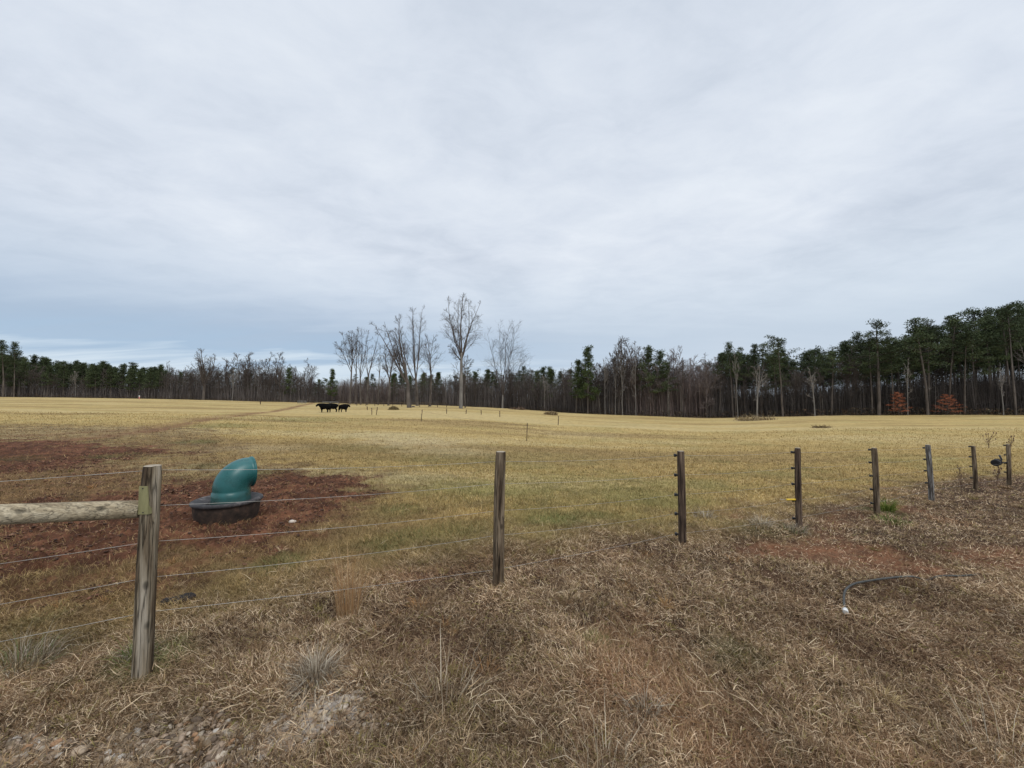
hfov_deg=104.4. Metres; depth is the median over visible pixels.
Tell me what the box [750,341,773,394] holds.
pine tree
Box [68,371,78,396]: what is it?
leafless tree
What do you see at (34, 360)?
pine tree
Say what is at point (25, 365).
pine tree
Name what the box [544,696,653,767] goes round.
grass tuft
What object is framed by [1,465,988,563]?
fence wire
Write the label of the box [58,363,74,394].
pine tree
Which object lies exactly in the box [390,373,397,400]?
pine tree
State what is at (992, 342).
pine tree
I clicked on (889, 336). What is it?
pine tree
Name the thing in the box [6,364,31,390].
leafless tree
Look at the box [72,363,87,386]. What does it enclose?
pine tree
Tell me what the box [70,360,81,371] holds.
pine tree
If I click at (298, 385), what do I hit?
leafless tree
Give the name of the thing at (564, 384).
leafless tree
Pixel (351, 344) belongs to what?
bare tree
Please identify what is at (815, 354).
pine tree
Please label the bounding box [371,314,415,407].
bare tree
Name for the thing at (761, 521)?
grass tuft
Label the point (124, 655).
grass tuft
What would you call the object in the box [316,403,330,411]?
cow
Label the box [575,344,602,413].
pine tree
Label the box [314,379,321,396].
pine tree
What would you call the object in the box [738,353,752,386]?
pine tree
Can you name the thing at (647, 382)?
leafless tree
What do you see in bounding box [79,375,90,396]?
leafless tree
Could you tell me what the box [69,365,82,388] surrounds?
pine tree
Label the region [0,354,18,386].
pine tree
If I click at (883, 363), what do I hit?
pine tree
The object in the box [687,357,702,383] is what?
leafless tree
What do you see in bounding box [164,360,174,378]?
leafless tree
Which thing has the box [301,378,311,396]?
leafless tree
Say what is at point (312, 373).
leafless tree
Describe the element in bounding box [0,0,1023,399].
sky
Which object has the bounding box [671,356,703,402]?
leafless tree
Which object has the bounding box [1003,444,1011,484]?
fence post
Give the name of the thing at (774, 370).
pine tree
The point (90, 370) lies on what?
pine tree
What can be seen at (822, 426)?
weed patch
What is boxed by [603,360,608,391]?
leafless tree
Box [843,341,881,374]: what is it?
pine tree
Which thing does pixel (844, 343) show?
pine tree
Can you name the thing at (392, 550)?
fence wire
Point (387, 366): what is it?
bare tree
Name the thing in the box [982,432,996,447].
dead weed
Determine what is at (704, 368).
leafless tree
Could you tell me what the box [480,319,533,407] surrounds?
bare tree
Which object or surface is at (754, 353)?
pine tree
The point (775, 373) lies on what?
pine tree
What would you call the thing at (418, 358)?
bare tree
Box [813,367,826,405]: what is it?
leafless tree
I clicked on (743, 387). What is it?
leafless tree
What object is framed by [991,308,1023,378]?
pine tree
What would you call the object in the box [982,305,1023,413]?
pine tree
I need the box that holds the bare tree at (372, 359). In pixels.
[357,337,381,404]
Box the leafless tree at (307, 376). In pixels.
[300,367,308,389]
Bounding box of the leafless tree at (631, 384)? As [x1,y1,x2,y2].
[621,357,643,403]
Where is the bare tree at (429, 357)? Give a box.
[418,334,444,405]
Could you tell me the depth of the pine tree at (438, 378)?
196.06 m
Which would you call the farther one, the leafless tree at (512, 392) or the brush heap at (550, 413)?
the leafless tree at (512, 392)
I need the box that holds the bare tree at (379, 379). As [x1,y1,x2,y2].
[377,348,382,404]
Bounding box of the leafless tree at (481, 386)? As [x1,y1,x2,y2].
[478,377,484,397]
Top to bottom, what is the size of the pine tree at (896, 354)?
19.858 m
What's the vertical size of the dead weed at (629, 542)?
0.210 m
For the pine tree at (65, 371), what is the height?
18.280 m
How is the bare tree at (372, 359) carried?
on the ground at (426, 415)
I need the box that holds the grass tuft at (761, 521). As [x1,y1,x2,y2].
[743,514,780,528]
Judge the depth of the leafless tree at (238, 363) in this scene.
193.87 m
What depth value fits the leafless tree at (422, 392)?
192.87 m
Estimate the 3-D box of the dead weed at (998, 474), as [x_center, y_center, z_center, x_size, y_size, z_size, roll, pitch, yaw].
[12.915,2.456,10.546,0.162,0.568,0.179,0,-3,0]
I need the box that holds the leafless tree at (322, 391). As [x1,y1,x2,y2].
[320,384,325,402]
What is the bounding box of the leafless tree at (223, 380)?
[215,367,231,394]
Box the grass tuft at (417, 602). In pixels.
[409,595,430,613]
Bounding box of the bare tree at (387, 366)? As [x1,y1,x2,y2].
[378,337,403,405]
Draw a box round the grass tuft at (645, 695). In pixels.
[608,675,687,728]
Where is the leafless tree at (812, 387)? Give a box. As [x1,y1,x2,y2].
[804,367,815,415]
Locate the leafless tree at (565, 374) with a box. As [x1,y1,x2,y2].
[561,363,574,389]
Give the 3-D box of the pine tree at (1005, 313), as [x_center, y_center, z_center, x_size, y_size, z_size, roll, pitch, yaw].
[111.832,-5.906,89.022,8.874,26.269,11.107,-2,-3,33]
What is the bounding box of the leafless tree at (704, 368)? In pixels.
[697,355,713,378]
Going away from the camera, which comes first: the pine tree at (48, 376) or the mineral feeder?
the mineral feeder
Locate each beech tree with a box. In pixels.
[887,392,911,413]
[930,394,965,414]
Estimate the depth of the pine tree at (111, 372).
193.99 m
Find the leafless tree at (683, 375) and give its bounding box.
[674,359,689,414]
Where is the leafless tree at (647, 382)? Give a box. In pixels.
[636,362,663,404]
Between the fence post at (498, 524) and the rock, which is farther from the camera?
the fence post at (498, 524)
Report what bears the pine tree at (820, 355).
on the ground at (426, 415)
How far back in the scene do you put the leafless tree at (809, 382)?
107.43 m
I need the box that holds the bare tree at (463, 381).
[453,356,470,407]
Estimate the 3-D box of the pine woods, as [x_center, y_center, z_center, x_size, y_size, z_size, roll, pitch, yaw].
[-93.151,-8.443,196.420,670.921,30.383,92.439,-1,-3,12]
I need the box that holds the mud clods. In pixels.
[0,450,422,614]
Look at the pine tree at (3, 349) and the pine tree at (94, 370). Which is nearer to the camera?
the pine tree at (3, 349)
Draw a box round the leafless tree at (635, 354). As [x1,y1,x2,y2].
[617,340,657,398]
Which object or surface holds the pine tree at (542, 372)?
on the ground at (426, 415)
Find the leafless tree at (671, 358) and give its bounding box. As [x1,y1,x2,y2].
[655,345,695,383]
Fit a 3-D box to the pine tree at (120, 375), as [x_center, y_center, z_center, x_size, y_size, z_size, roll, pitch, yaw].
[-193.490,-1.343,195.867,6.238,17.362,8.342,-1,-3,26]
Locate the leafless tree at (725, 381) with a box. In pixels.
[715,363,741,394]
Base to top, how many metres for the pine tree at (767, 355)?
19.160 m
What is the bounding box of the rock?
[68,745,87,757]
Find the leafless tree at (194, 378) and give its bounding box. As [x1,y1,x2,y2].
[187,370,202,387]
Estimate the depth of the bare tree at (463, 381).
120.40 m
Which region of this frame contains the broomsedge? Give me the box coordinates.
[311,530,378,617]
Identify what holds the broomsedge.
on the ground at (426, 415)
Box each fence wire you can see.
[0,445,1002,481]
[0,481,990,641]
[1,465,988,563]
[3,472,1003,603]
[160,455,1000,505]
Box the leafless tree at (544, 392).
[542,376,549,410]
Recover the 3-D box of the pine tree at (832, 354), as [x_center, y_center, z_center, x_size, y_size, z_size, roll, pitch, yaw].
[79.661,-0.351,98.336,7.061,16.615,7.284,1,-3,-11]
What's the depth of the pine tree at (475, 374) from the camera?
199.72 m
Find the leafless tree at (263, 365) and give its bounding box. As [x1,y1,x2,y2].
[258,351,274,394]
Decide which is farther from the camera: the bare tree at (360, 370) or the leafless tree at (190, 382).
the leafless tree at (190, 382)
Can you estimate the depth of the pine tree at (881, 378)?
97.41 m
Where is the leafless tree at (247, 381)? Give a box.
[239,368,253,396]
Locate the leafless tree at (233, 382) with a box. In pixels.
[228,370,238,400]
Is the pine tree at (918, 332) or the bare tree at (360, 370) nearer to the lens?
the pine tree at (918, 332)
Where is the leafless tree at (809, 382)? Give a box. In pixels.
[802,370,817,397]
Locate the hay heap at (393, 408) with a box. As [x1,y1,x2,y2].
[388,405,399,409]
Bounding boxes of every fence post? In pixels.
[131,464,161,683]
[493,451,505,588]
[674,451,685,543]
[790,448,802,527]
[868,448,879,514]
[922,444,934,500]
[968,446,977,488]
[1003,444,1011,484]
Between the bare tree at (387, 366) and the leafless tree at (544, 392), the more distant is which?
the leafless tree at (544, 392)
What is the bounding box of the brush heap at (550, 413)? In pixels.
[543,411,556,414]
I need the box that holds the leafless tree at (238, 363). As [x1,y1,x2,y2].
[229,352,244,389]
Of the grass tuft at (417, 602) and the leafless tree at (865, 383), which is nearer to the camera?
the grass tuft at (417, 602)
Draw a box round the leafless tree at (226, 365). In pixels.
[215,357,235,389]
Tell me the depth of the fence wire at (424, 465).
3.27 m
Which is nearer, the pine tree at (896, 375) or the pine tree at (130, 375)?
the pine tree at (896, 375)
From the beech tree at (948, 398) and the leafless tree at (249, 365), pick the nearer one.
the beech tree at (948, 398)
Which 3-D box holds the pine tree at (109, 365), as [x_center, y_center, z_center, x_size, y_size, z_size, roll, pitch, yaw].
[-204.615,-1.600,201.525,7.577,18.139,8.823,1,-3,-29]
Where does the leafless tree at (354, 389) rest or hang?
on the ground at (426, 415)
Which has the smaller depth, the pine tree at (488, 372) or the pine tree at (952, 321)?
the pine tree at (952, 321)
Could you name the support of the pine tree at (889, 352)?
on the ground at (426, 415)
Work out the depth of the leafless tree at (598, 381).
133.76 m
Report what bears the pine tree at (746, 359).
on the ground at (426, 415)
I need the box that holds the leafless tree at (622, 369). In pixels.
[618,352,626,414]
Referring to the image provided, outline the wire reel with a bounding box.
[990,455,1007,465]
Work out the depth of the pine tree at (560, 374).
162.23 m
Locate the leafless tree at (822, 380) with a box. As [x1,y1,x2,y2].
[816,362,830,398]
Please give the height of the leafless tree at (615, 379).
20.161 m
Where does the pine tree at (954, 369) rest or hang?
on the ground at (426, 415)
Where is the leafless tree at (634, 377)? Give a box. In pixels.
[630,356,637,414]
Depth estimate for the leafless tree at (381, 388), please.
195.82 m
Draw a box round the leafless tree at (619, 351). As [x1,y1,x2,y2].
[600,335,636,410]
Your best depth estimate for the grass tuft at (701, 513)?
6.14 m
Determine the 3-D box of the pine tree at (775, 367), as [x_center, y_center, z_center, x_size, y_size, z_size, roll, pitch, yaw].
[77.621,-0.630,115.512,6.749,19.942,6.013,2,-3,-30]
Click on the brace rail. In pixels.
(25, 513)
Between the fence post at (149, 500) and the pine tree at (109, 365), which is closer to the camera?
the fence post at (149, 500)
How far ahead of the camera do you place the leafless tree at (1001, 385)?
86.97 m
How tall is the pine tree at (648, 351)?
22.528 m
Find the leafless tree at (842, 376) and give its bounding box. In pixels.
[831,352,866,412]
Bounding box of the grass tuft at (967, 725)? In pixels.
[888,664,1023,767]
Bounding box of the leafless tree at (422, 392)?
[419,382,426,398]
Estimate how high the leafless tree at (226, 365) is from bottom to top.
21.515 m
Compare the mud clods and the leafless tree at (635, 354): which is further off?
the leafless tree at (635, 354)
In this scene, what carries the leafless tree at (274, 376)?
on the ground at (426, 415)
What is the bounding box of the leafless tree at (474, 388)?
[471,379,481,406]
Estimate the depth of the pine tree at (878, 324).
93.84 m
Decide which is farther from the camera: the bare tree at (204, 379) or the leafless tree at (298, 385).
the leafless tree at (298, 385)
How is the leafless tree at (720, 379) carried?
on the ground at (426, 415)
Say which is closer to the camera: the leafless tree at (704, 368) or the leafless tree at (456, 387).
the leafless tree at (704, 368)
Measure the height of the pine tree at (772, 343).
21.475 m
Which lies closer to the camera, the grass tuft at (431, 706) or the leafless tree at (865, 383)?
the grass tuft at (431, 706)
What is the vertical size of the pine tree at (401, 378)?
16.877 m
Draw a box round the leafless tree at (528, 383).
[524,368,532,409]
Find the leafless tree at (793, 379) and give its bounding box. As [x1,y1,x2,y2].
[777,366,803,404]
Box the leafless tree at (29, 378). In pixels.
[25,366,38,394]
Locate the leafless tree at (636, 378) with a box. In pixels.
[629,356,642,397]
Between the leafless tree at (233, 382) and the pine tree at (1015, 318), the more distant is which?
the leafless tree at (233, 382)
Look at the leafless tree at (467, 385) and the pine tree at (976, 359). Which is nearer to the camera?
the pine tree at (976, 359)
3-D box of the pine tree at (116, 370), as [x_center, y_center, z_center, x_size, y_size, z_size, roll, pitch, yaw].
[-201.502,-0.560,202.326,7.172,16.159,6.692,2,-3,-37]
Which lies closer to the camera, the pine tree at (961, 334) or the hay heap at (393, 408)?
the hay heap at (393, 408)
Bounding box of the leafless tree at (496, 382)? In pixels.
[494,371,500,396]
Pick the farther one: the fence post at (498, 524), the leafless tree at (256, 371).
the leafless tree at (256, 371)
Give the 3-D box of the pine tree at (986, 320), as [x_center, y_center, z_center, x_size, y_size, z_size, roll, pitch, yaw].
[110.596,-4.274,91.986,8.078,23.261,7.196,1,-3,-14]
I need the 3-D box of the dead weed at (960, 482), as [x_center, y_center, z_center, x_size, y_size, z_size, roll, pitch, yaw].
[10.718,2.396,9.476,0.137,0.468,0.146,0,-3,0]
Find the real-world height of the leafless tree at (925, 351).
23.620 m
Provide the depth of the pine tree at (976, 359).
96.63 m
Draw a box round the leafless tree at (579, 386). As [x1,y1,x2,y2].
[572,362,587,411]
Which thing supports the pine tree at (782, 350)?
on the ground at (426, 415)
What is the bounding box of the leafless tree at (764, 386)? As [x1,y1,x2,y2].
[745,362,778,406]
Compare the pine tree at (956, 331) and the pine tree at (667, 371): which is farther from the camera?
the pine tree at (667, 371)
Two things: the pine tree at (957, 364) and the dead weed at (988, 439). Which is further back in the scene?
the pine tree at (957, 364)
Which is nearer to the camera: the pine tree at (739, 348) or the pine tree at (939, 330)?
the pine tree at (939, 330)
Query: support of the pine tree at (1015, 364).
on the ground at (426, 415)
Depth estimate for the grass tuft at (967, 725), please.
2.00 m
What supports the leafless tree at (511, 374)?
on the ground at (426, 415)
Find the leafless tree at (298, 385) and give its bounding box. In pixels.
[296,377,301,397]
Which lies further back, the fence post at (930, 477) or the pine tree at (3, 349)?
the pine tree at (3, 349)
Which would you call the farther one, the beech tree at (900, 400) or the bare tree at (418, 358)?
the bare tree at (418, 358)
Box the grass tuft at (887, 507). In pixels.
[868,496,901,512]
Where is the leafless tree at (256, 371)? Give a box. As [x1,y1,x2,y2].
[247,360,262,388]
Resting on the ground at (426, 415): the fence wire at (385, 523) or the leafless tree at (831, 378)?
the leafless tree at (831, 378)
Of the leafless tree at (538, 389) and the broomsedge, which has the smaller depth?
the broomsedge
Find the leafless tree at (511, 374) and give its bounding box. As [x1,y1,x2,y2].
[506,369,518,399]
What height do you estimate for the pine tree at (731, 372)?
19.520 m
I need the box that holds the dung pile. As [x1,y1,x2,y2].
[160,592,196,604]
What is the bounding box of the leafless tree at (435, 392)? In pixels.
[432,384,438,398]
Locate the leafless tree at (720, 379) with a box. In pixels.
[708,361,730,401]
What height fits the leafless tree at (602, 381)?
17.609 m
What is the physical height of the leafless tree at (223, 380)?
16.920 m
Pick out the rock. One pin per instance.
(81, 750)
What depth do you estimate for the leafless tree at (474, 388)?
186.03 m
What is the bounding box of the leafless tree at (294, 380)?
[286,363,304,400]
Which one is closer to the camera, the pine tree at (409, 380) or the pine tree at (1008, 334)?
the pine tree at (1008, 334)
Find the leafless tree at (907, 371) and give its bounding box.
[902,359,912,414]
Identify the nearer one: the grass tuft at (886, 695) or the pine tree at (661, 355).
the grass tuft at (886, 695)
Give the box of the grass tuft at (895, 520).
[866,510,913,526]
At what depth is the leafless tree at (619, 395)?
128.28 m
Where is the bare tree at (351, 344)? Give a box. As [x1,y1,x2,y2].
[332,327,365,404]
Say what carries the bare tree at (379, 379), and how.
on the ground at (426, 415)
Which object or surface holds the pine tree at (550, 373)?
on the ground at (426, 415)
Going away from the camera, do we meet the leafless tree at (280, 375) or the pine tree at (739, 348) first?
the pine tree at (739, 348)
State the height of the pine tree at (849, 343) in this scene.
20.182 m
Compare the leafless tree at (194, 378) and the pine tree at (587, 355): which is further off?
the leafless tree at (194, 378)
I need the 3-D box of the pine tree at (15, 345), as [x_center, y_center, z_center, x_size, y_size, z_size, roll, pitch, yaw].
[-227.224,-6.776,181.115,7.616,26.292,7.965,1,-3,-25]
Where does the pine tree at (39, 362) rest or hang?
on the ground at (426, 415)
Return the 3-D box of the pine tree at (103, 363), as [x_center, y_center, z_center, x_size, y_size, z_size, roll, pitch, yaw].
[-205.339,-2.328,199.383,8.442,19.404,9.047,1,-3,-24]
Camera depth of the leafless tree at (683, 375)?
117.44 m
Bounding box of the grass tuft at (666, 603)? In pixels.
[652,594,677,612]
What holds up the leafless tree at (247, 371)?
on the ground at (426, 415)
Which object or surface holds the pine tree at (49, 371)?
on the ground at (426, 415)
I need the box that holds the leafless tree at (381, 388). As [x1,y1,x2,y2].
[376,375,388,397]
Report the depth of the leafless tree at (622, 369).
126.48 m
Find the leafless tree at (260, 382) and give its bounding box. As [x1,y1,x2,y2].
[253,372,268,392]
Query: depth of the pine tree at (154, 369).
202.90 m
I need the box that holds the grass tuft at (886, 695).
[857,679,916,712]
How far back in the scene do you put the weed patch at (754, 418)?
82.13 m
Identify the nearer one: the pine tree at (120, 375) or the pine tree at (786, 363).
the pine tree at (786, 363)
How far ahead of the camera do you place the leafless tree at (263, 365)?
194.48 m
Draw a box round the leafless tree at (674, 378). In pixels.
[666,366,687,402]
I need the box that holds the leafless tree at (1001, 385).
[998,369,1006,414]
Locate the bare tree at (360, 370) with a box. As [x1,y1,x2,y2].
[353,328,372,404]
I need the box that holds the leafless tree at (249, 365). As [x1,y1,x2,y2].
[234,351,257,391]
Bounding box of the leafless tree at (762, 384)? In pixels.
[751,364,768,415]
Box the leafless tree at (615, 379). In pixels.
[612,354,618,414]
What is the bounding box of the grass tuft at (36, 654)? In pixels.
[0,613,83,680]
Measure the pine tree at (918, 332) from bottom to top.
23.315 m
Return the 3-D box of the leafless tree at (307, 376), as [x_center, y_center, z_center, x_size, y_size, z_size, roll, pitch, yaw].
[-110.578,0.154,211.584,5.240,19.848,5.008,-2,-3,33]
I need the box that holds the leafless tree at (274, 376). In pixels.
[267,368,283,392]
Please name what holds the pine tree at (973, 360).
on the ground at (426, 415)
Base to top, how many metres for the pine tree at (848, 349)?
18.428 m
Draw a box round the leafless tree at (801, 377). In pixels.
[787,367,810,390]
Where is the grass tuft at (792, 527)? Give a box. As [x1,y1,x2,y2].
[779,521,814,536]
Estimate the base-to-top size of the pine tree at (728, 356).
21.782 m
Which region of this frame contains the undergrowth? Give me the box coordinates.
[0,362,1023,417]
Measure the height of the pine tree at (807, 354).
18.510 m
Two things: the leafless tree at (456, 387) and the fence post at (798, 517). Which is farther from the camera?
the leafless tree at (456, 387)
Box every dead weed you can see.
[627,535,632,548]
[956,475,964,492]
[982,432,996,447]
[992,466,1001,485]
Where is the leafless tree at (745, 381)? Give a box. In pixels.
[729,361,758,398]
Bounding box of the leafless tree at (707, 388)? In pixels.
[690,356,727,417]
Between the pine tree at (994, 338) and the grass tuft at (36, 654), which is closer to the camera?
the grass tuft at (36, 654)
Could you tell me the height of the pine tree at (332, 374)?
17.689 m
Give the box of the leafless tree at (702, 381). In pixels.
[692,369,713,399]
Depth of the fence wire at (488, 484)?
3.36 m
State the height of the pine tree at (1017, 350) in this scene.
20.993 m
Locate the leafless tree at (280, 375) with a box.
[271,364,285,401]
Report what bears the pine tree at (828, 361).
on the ground at (426, 415)
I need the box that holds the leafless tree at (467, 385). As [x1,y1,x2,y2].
[457,373,471,398]
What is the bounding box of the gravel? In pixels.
[0,668,403,767]
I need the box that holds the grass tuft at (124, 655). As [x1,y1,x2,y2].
[106,631,172,671]
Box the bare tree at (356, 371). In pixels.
[349,331,359,403]
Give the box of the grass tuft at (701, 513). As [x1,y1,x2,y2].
[691,508,717,519]
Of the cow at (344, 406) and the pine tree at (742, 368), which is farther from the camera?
the pine tree at (742, 368)
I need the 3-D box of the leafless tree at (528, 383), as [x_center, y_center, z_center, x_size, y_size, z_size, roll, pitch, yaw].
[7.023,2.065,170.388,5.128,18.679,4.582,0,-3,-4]
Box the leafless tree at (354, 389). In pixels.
[349,379,359,397]
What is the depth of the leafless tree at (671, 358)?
131.55 m
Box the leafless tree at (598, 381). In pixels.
[586,363,611,413]
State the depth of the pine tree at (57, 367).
196.88 m
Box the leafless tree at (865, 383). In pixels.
[858,365,881,400]
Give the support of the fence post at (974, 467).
on the ground at (426, 415)
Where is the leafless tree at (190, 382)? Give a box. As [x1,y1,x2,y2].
[183,367,200,391]
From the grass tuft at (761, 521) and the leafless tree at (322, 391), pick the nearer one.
the grass tuft at (761, 521)
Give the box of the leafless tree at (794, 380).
[786,364,802,401]
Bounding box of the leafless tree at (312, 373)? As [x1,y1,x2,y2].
[303,359,319,400]
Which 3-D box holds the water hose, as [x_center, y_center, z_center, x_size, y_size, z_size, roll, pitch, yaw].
[3.737,1.912,3.809,2.248,0.102,0.288,1,-3,-22]
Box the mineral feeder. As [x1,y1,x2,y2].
[189,456,262,524]
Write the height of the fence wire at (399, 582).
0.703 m
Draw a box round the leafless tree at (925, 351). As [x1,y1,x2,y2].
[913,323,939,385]
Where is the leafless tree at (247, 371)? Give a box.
[237,360,257,383]
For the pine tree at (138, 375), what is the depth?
196.25 m
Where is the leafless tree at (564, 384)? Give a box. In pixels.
[559,370,569,395]
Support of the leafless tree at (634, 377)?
on the ground at (426, 415)
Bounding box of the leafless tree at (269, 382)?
[262,373,276,394]
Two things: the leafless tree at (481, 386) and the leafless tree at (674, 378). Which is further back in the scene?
the leafless tree at (481, 386)
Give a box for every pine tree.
[0,340,20,396]
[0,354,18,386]
[1,341,26,396]
[5,360,23,396]
[15,357,32,393]
[16,356,32,391]
[18,354,39,379]
[32,356,43,376]
[35,356,56,389]
[37,366,56,396]
[39,365,56,390]
[51,365,62,383]
[55,361,73,397]
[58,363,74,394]
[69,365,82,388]
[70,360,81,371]
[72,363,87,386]
[78,364,100,390]
[86,365,104,397]
[98,360,109,389]
[99,364,116,388]
[101,366,117,397]
[110,364,126,397]
[110,368,118,388]
[121,368,134,397]
[123,362,138,388]
[134,368,146,388]
[134,370,147,395]
[141,367,157,398]
[144,366,158,386]
[153,364,166,398]
[172,371,183,391]
[281,367,295,395]
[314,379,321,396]
[324,368,337,398]
[369,374,376,403]
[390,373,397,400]
[397,373,403,388]
[405,375,413,394]
[418,373,428,397]
[433,373,442,393]
[470,371,478,397]
[481,370,492,395]
[487,371,497,406]
[513,371,524,391]
[530,369,543,400]
[539,366,546,388]
[542,368,558,401]
[554,371,562,389]
[567,359,584,412]
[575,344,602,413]
[633,345,661,414]
[649,349,675,415]
[659,362,680,416]
[705,351,737,416]
[720,341,741,417]
[720,353,745,395]
[726,350,751,417]
[737,346,751,381]
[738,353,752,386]
[740,354,758,384]
[741,343,764,397]
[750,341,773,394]
[755,335,801,416]
[758,352,777,394]
[762,355,792,405]
[765,349,786,396]
[765,356,786,390]
[776,346,789,390]
[777,358,790,394]
[788,359,802,382]
[796,349,826,377]
[802,348,834,383]
[807,353,833,387]
[814,350,846,399]
[816,349,854,414]
[825,339,866,379]
[826,340,856,386]
[832,345,869,392]
[841,318,917,414]
[843,331,870,362]
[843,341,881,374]
[850,330,879,414]
[855,344,899,396]
[861,339,889,381]
[866,347,896,386]
[873,332,902,382]
[875,344,906,413]
[882,339,922,386]
[886,336,906,391]
[887,359,905,380]
[890,317,955,414]
[892,339,934,397]
[895,317,949,411]
[900,335,941,395]
[909,324,951,386]
[925,324,958,376]
[926,308,995,412]
[929,323,974,390]
[935,307,997,377]
[935,321,977,382]
[938,330,995,414]
[939,337,971,377]
[944,331,1001,400]
[952,362,980,380]
[960,328,1001,391]
[963,314,1010,393]
[963,317,1008,390]
[966,308,1012,382]
[968,307,1021,383]
[972,300,1023,391]
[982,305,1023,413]
[984,300,1023,414]
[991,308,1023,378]
[995,325,1022,370]
[998,330,1023,401]
[1011,307,1023,341]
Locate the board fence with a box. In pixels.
[374,402,446,406]
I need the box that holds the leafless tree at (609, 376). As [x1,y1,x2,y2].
[601,355,618,396]
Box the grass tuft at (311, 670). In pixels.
[267,631,358,715]
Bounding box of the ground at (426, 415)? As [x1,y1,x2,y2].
[0,397,1023,767]
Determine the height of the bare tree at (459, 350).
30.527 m
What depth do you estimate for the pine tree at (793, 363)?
111.35 m
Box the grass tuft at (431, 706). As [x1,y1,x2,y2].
[389,623,511,752]
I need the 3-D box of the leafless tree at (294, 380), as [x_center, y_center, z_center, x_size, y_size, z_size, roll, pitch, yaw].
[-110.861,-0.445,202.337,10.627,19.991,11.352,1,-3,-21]
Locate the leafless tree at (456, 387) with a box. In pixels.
[452,377,458,398]
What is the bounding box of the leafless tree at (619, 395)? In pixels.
[609,357,630,414]
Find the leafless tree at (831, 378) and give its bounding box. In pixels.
[827,367,836,393]
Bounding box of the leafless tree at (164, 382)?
[160,371,173,392]
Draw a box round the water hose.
[842,573,979,613]
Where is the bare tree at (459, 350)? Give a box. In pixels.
[440,292,483,408]
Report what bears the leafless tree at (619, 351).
on the ground at (426, 415)
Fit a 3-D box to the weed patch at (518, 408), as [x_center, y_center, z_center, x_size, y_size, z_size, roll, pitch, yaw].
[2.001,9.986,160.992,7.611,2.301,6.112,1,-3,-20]
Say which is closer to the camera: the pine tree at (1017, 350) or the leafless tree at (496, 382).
the pine tree at (1017, 350)
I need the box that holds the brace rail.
[0,500,138,524]
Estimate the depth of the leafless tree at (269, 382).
193.43 m
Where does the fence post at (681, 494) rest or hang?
on the ground at (426, 415)
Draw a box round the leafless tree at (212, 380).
[206,372,218,391]
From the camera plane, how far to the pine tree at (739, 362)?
110.01 m
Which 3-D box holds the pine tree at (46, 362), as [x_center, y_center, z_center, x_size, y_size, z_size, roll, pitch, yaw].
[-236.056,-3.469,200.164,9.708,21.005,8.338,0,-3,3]
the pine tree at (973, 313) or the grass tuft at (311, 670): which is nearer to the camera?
the grass tuft at (311, 670)
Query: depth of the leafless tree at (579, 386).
136.80 m
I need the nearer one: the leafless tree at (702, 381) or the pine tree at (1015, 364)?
the pine tree at (1015, 364)
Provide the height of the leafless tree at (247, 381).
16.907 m
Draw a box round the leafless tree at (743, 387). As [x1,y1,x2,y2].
[740,380,748,416]
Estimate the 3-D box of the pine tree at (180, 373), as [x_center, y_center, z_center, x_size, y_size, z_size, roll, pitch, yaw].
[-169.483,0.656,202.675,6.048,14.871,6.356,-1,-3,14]
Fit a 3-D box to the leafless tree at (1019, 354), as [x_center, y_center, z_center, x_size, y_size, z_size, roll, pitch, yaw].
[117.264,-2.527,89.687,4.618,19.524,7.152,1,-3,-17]
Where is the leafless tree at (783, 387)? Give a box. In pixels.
[778,374,789,400]
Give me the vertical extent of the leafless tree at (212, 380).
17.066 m
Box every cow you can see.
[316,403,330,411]
[326,403,338,411]
[338,404,349,411]
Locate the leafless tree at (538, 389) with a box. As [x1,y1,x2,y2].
[528,380,543,410]
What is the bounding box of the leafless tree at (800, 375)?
[786,370,810,415]
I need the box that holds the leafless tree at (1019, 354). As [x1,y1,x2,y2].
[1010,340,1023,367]
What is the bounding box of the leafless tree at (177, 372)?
[167,368,186,392]
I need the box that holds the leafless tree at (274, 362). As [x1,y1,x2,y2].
[270,351,285,397]
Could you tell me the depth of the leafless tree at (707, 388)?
113.49 m
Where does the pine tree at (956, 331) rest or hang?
on the ground at (426, 415)
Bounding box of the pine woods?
[7,322,1023,394]
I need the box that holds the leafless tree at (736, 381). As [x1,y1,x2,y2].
[732,350,739,417]
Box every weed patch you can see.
[508,407,526,409]
[733,412,778,420]
[810,425,832,427]
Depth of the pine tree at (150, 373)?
195.19 m
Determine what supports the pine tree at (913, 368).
on the ground at (426, 415)
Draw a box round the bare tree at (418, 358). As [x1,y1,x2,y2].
[394,305,435,405]
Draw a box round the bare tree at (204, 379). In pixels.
[188,348,220,399]
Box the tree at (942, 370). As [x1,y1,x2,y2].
[926,342,966,392]
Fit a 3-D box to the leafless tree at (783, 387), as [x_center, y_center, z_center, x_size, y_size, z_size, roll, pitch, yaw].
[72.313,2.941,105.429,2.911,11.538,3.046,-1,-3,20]
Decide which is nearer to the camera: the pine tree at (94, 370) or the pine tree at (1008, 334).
the pine tree at (1008, 334)
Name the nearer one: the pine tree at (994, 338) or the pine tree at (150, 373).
the pine tree at (994, 338)
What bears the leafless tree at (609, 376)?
on the ground at (426, 415)
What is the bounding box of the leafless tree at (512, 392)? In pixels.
[505,376,517,402]
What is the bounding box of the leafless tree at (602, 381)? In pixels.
[594,367,609,403]
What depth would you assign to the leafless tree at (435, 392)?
191.22 m

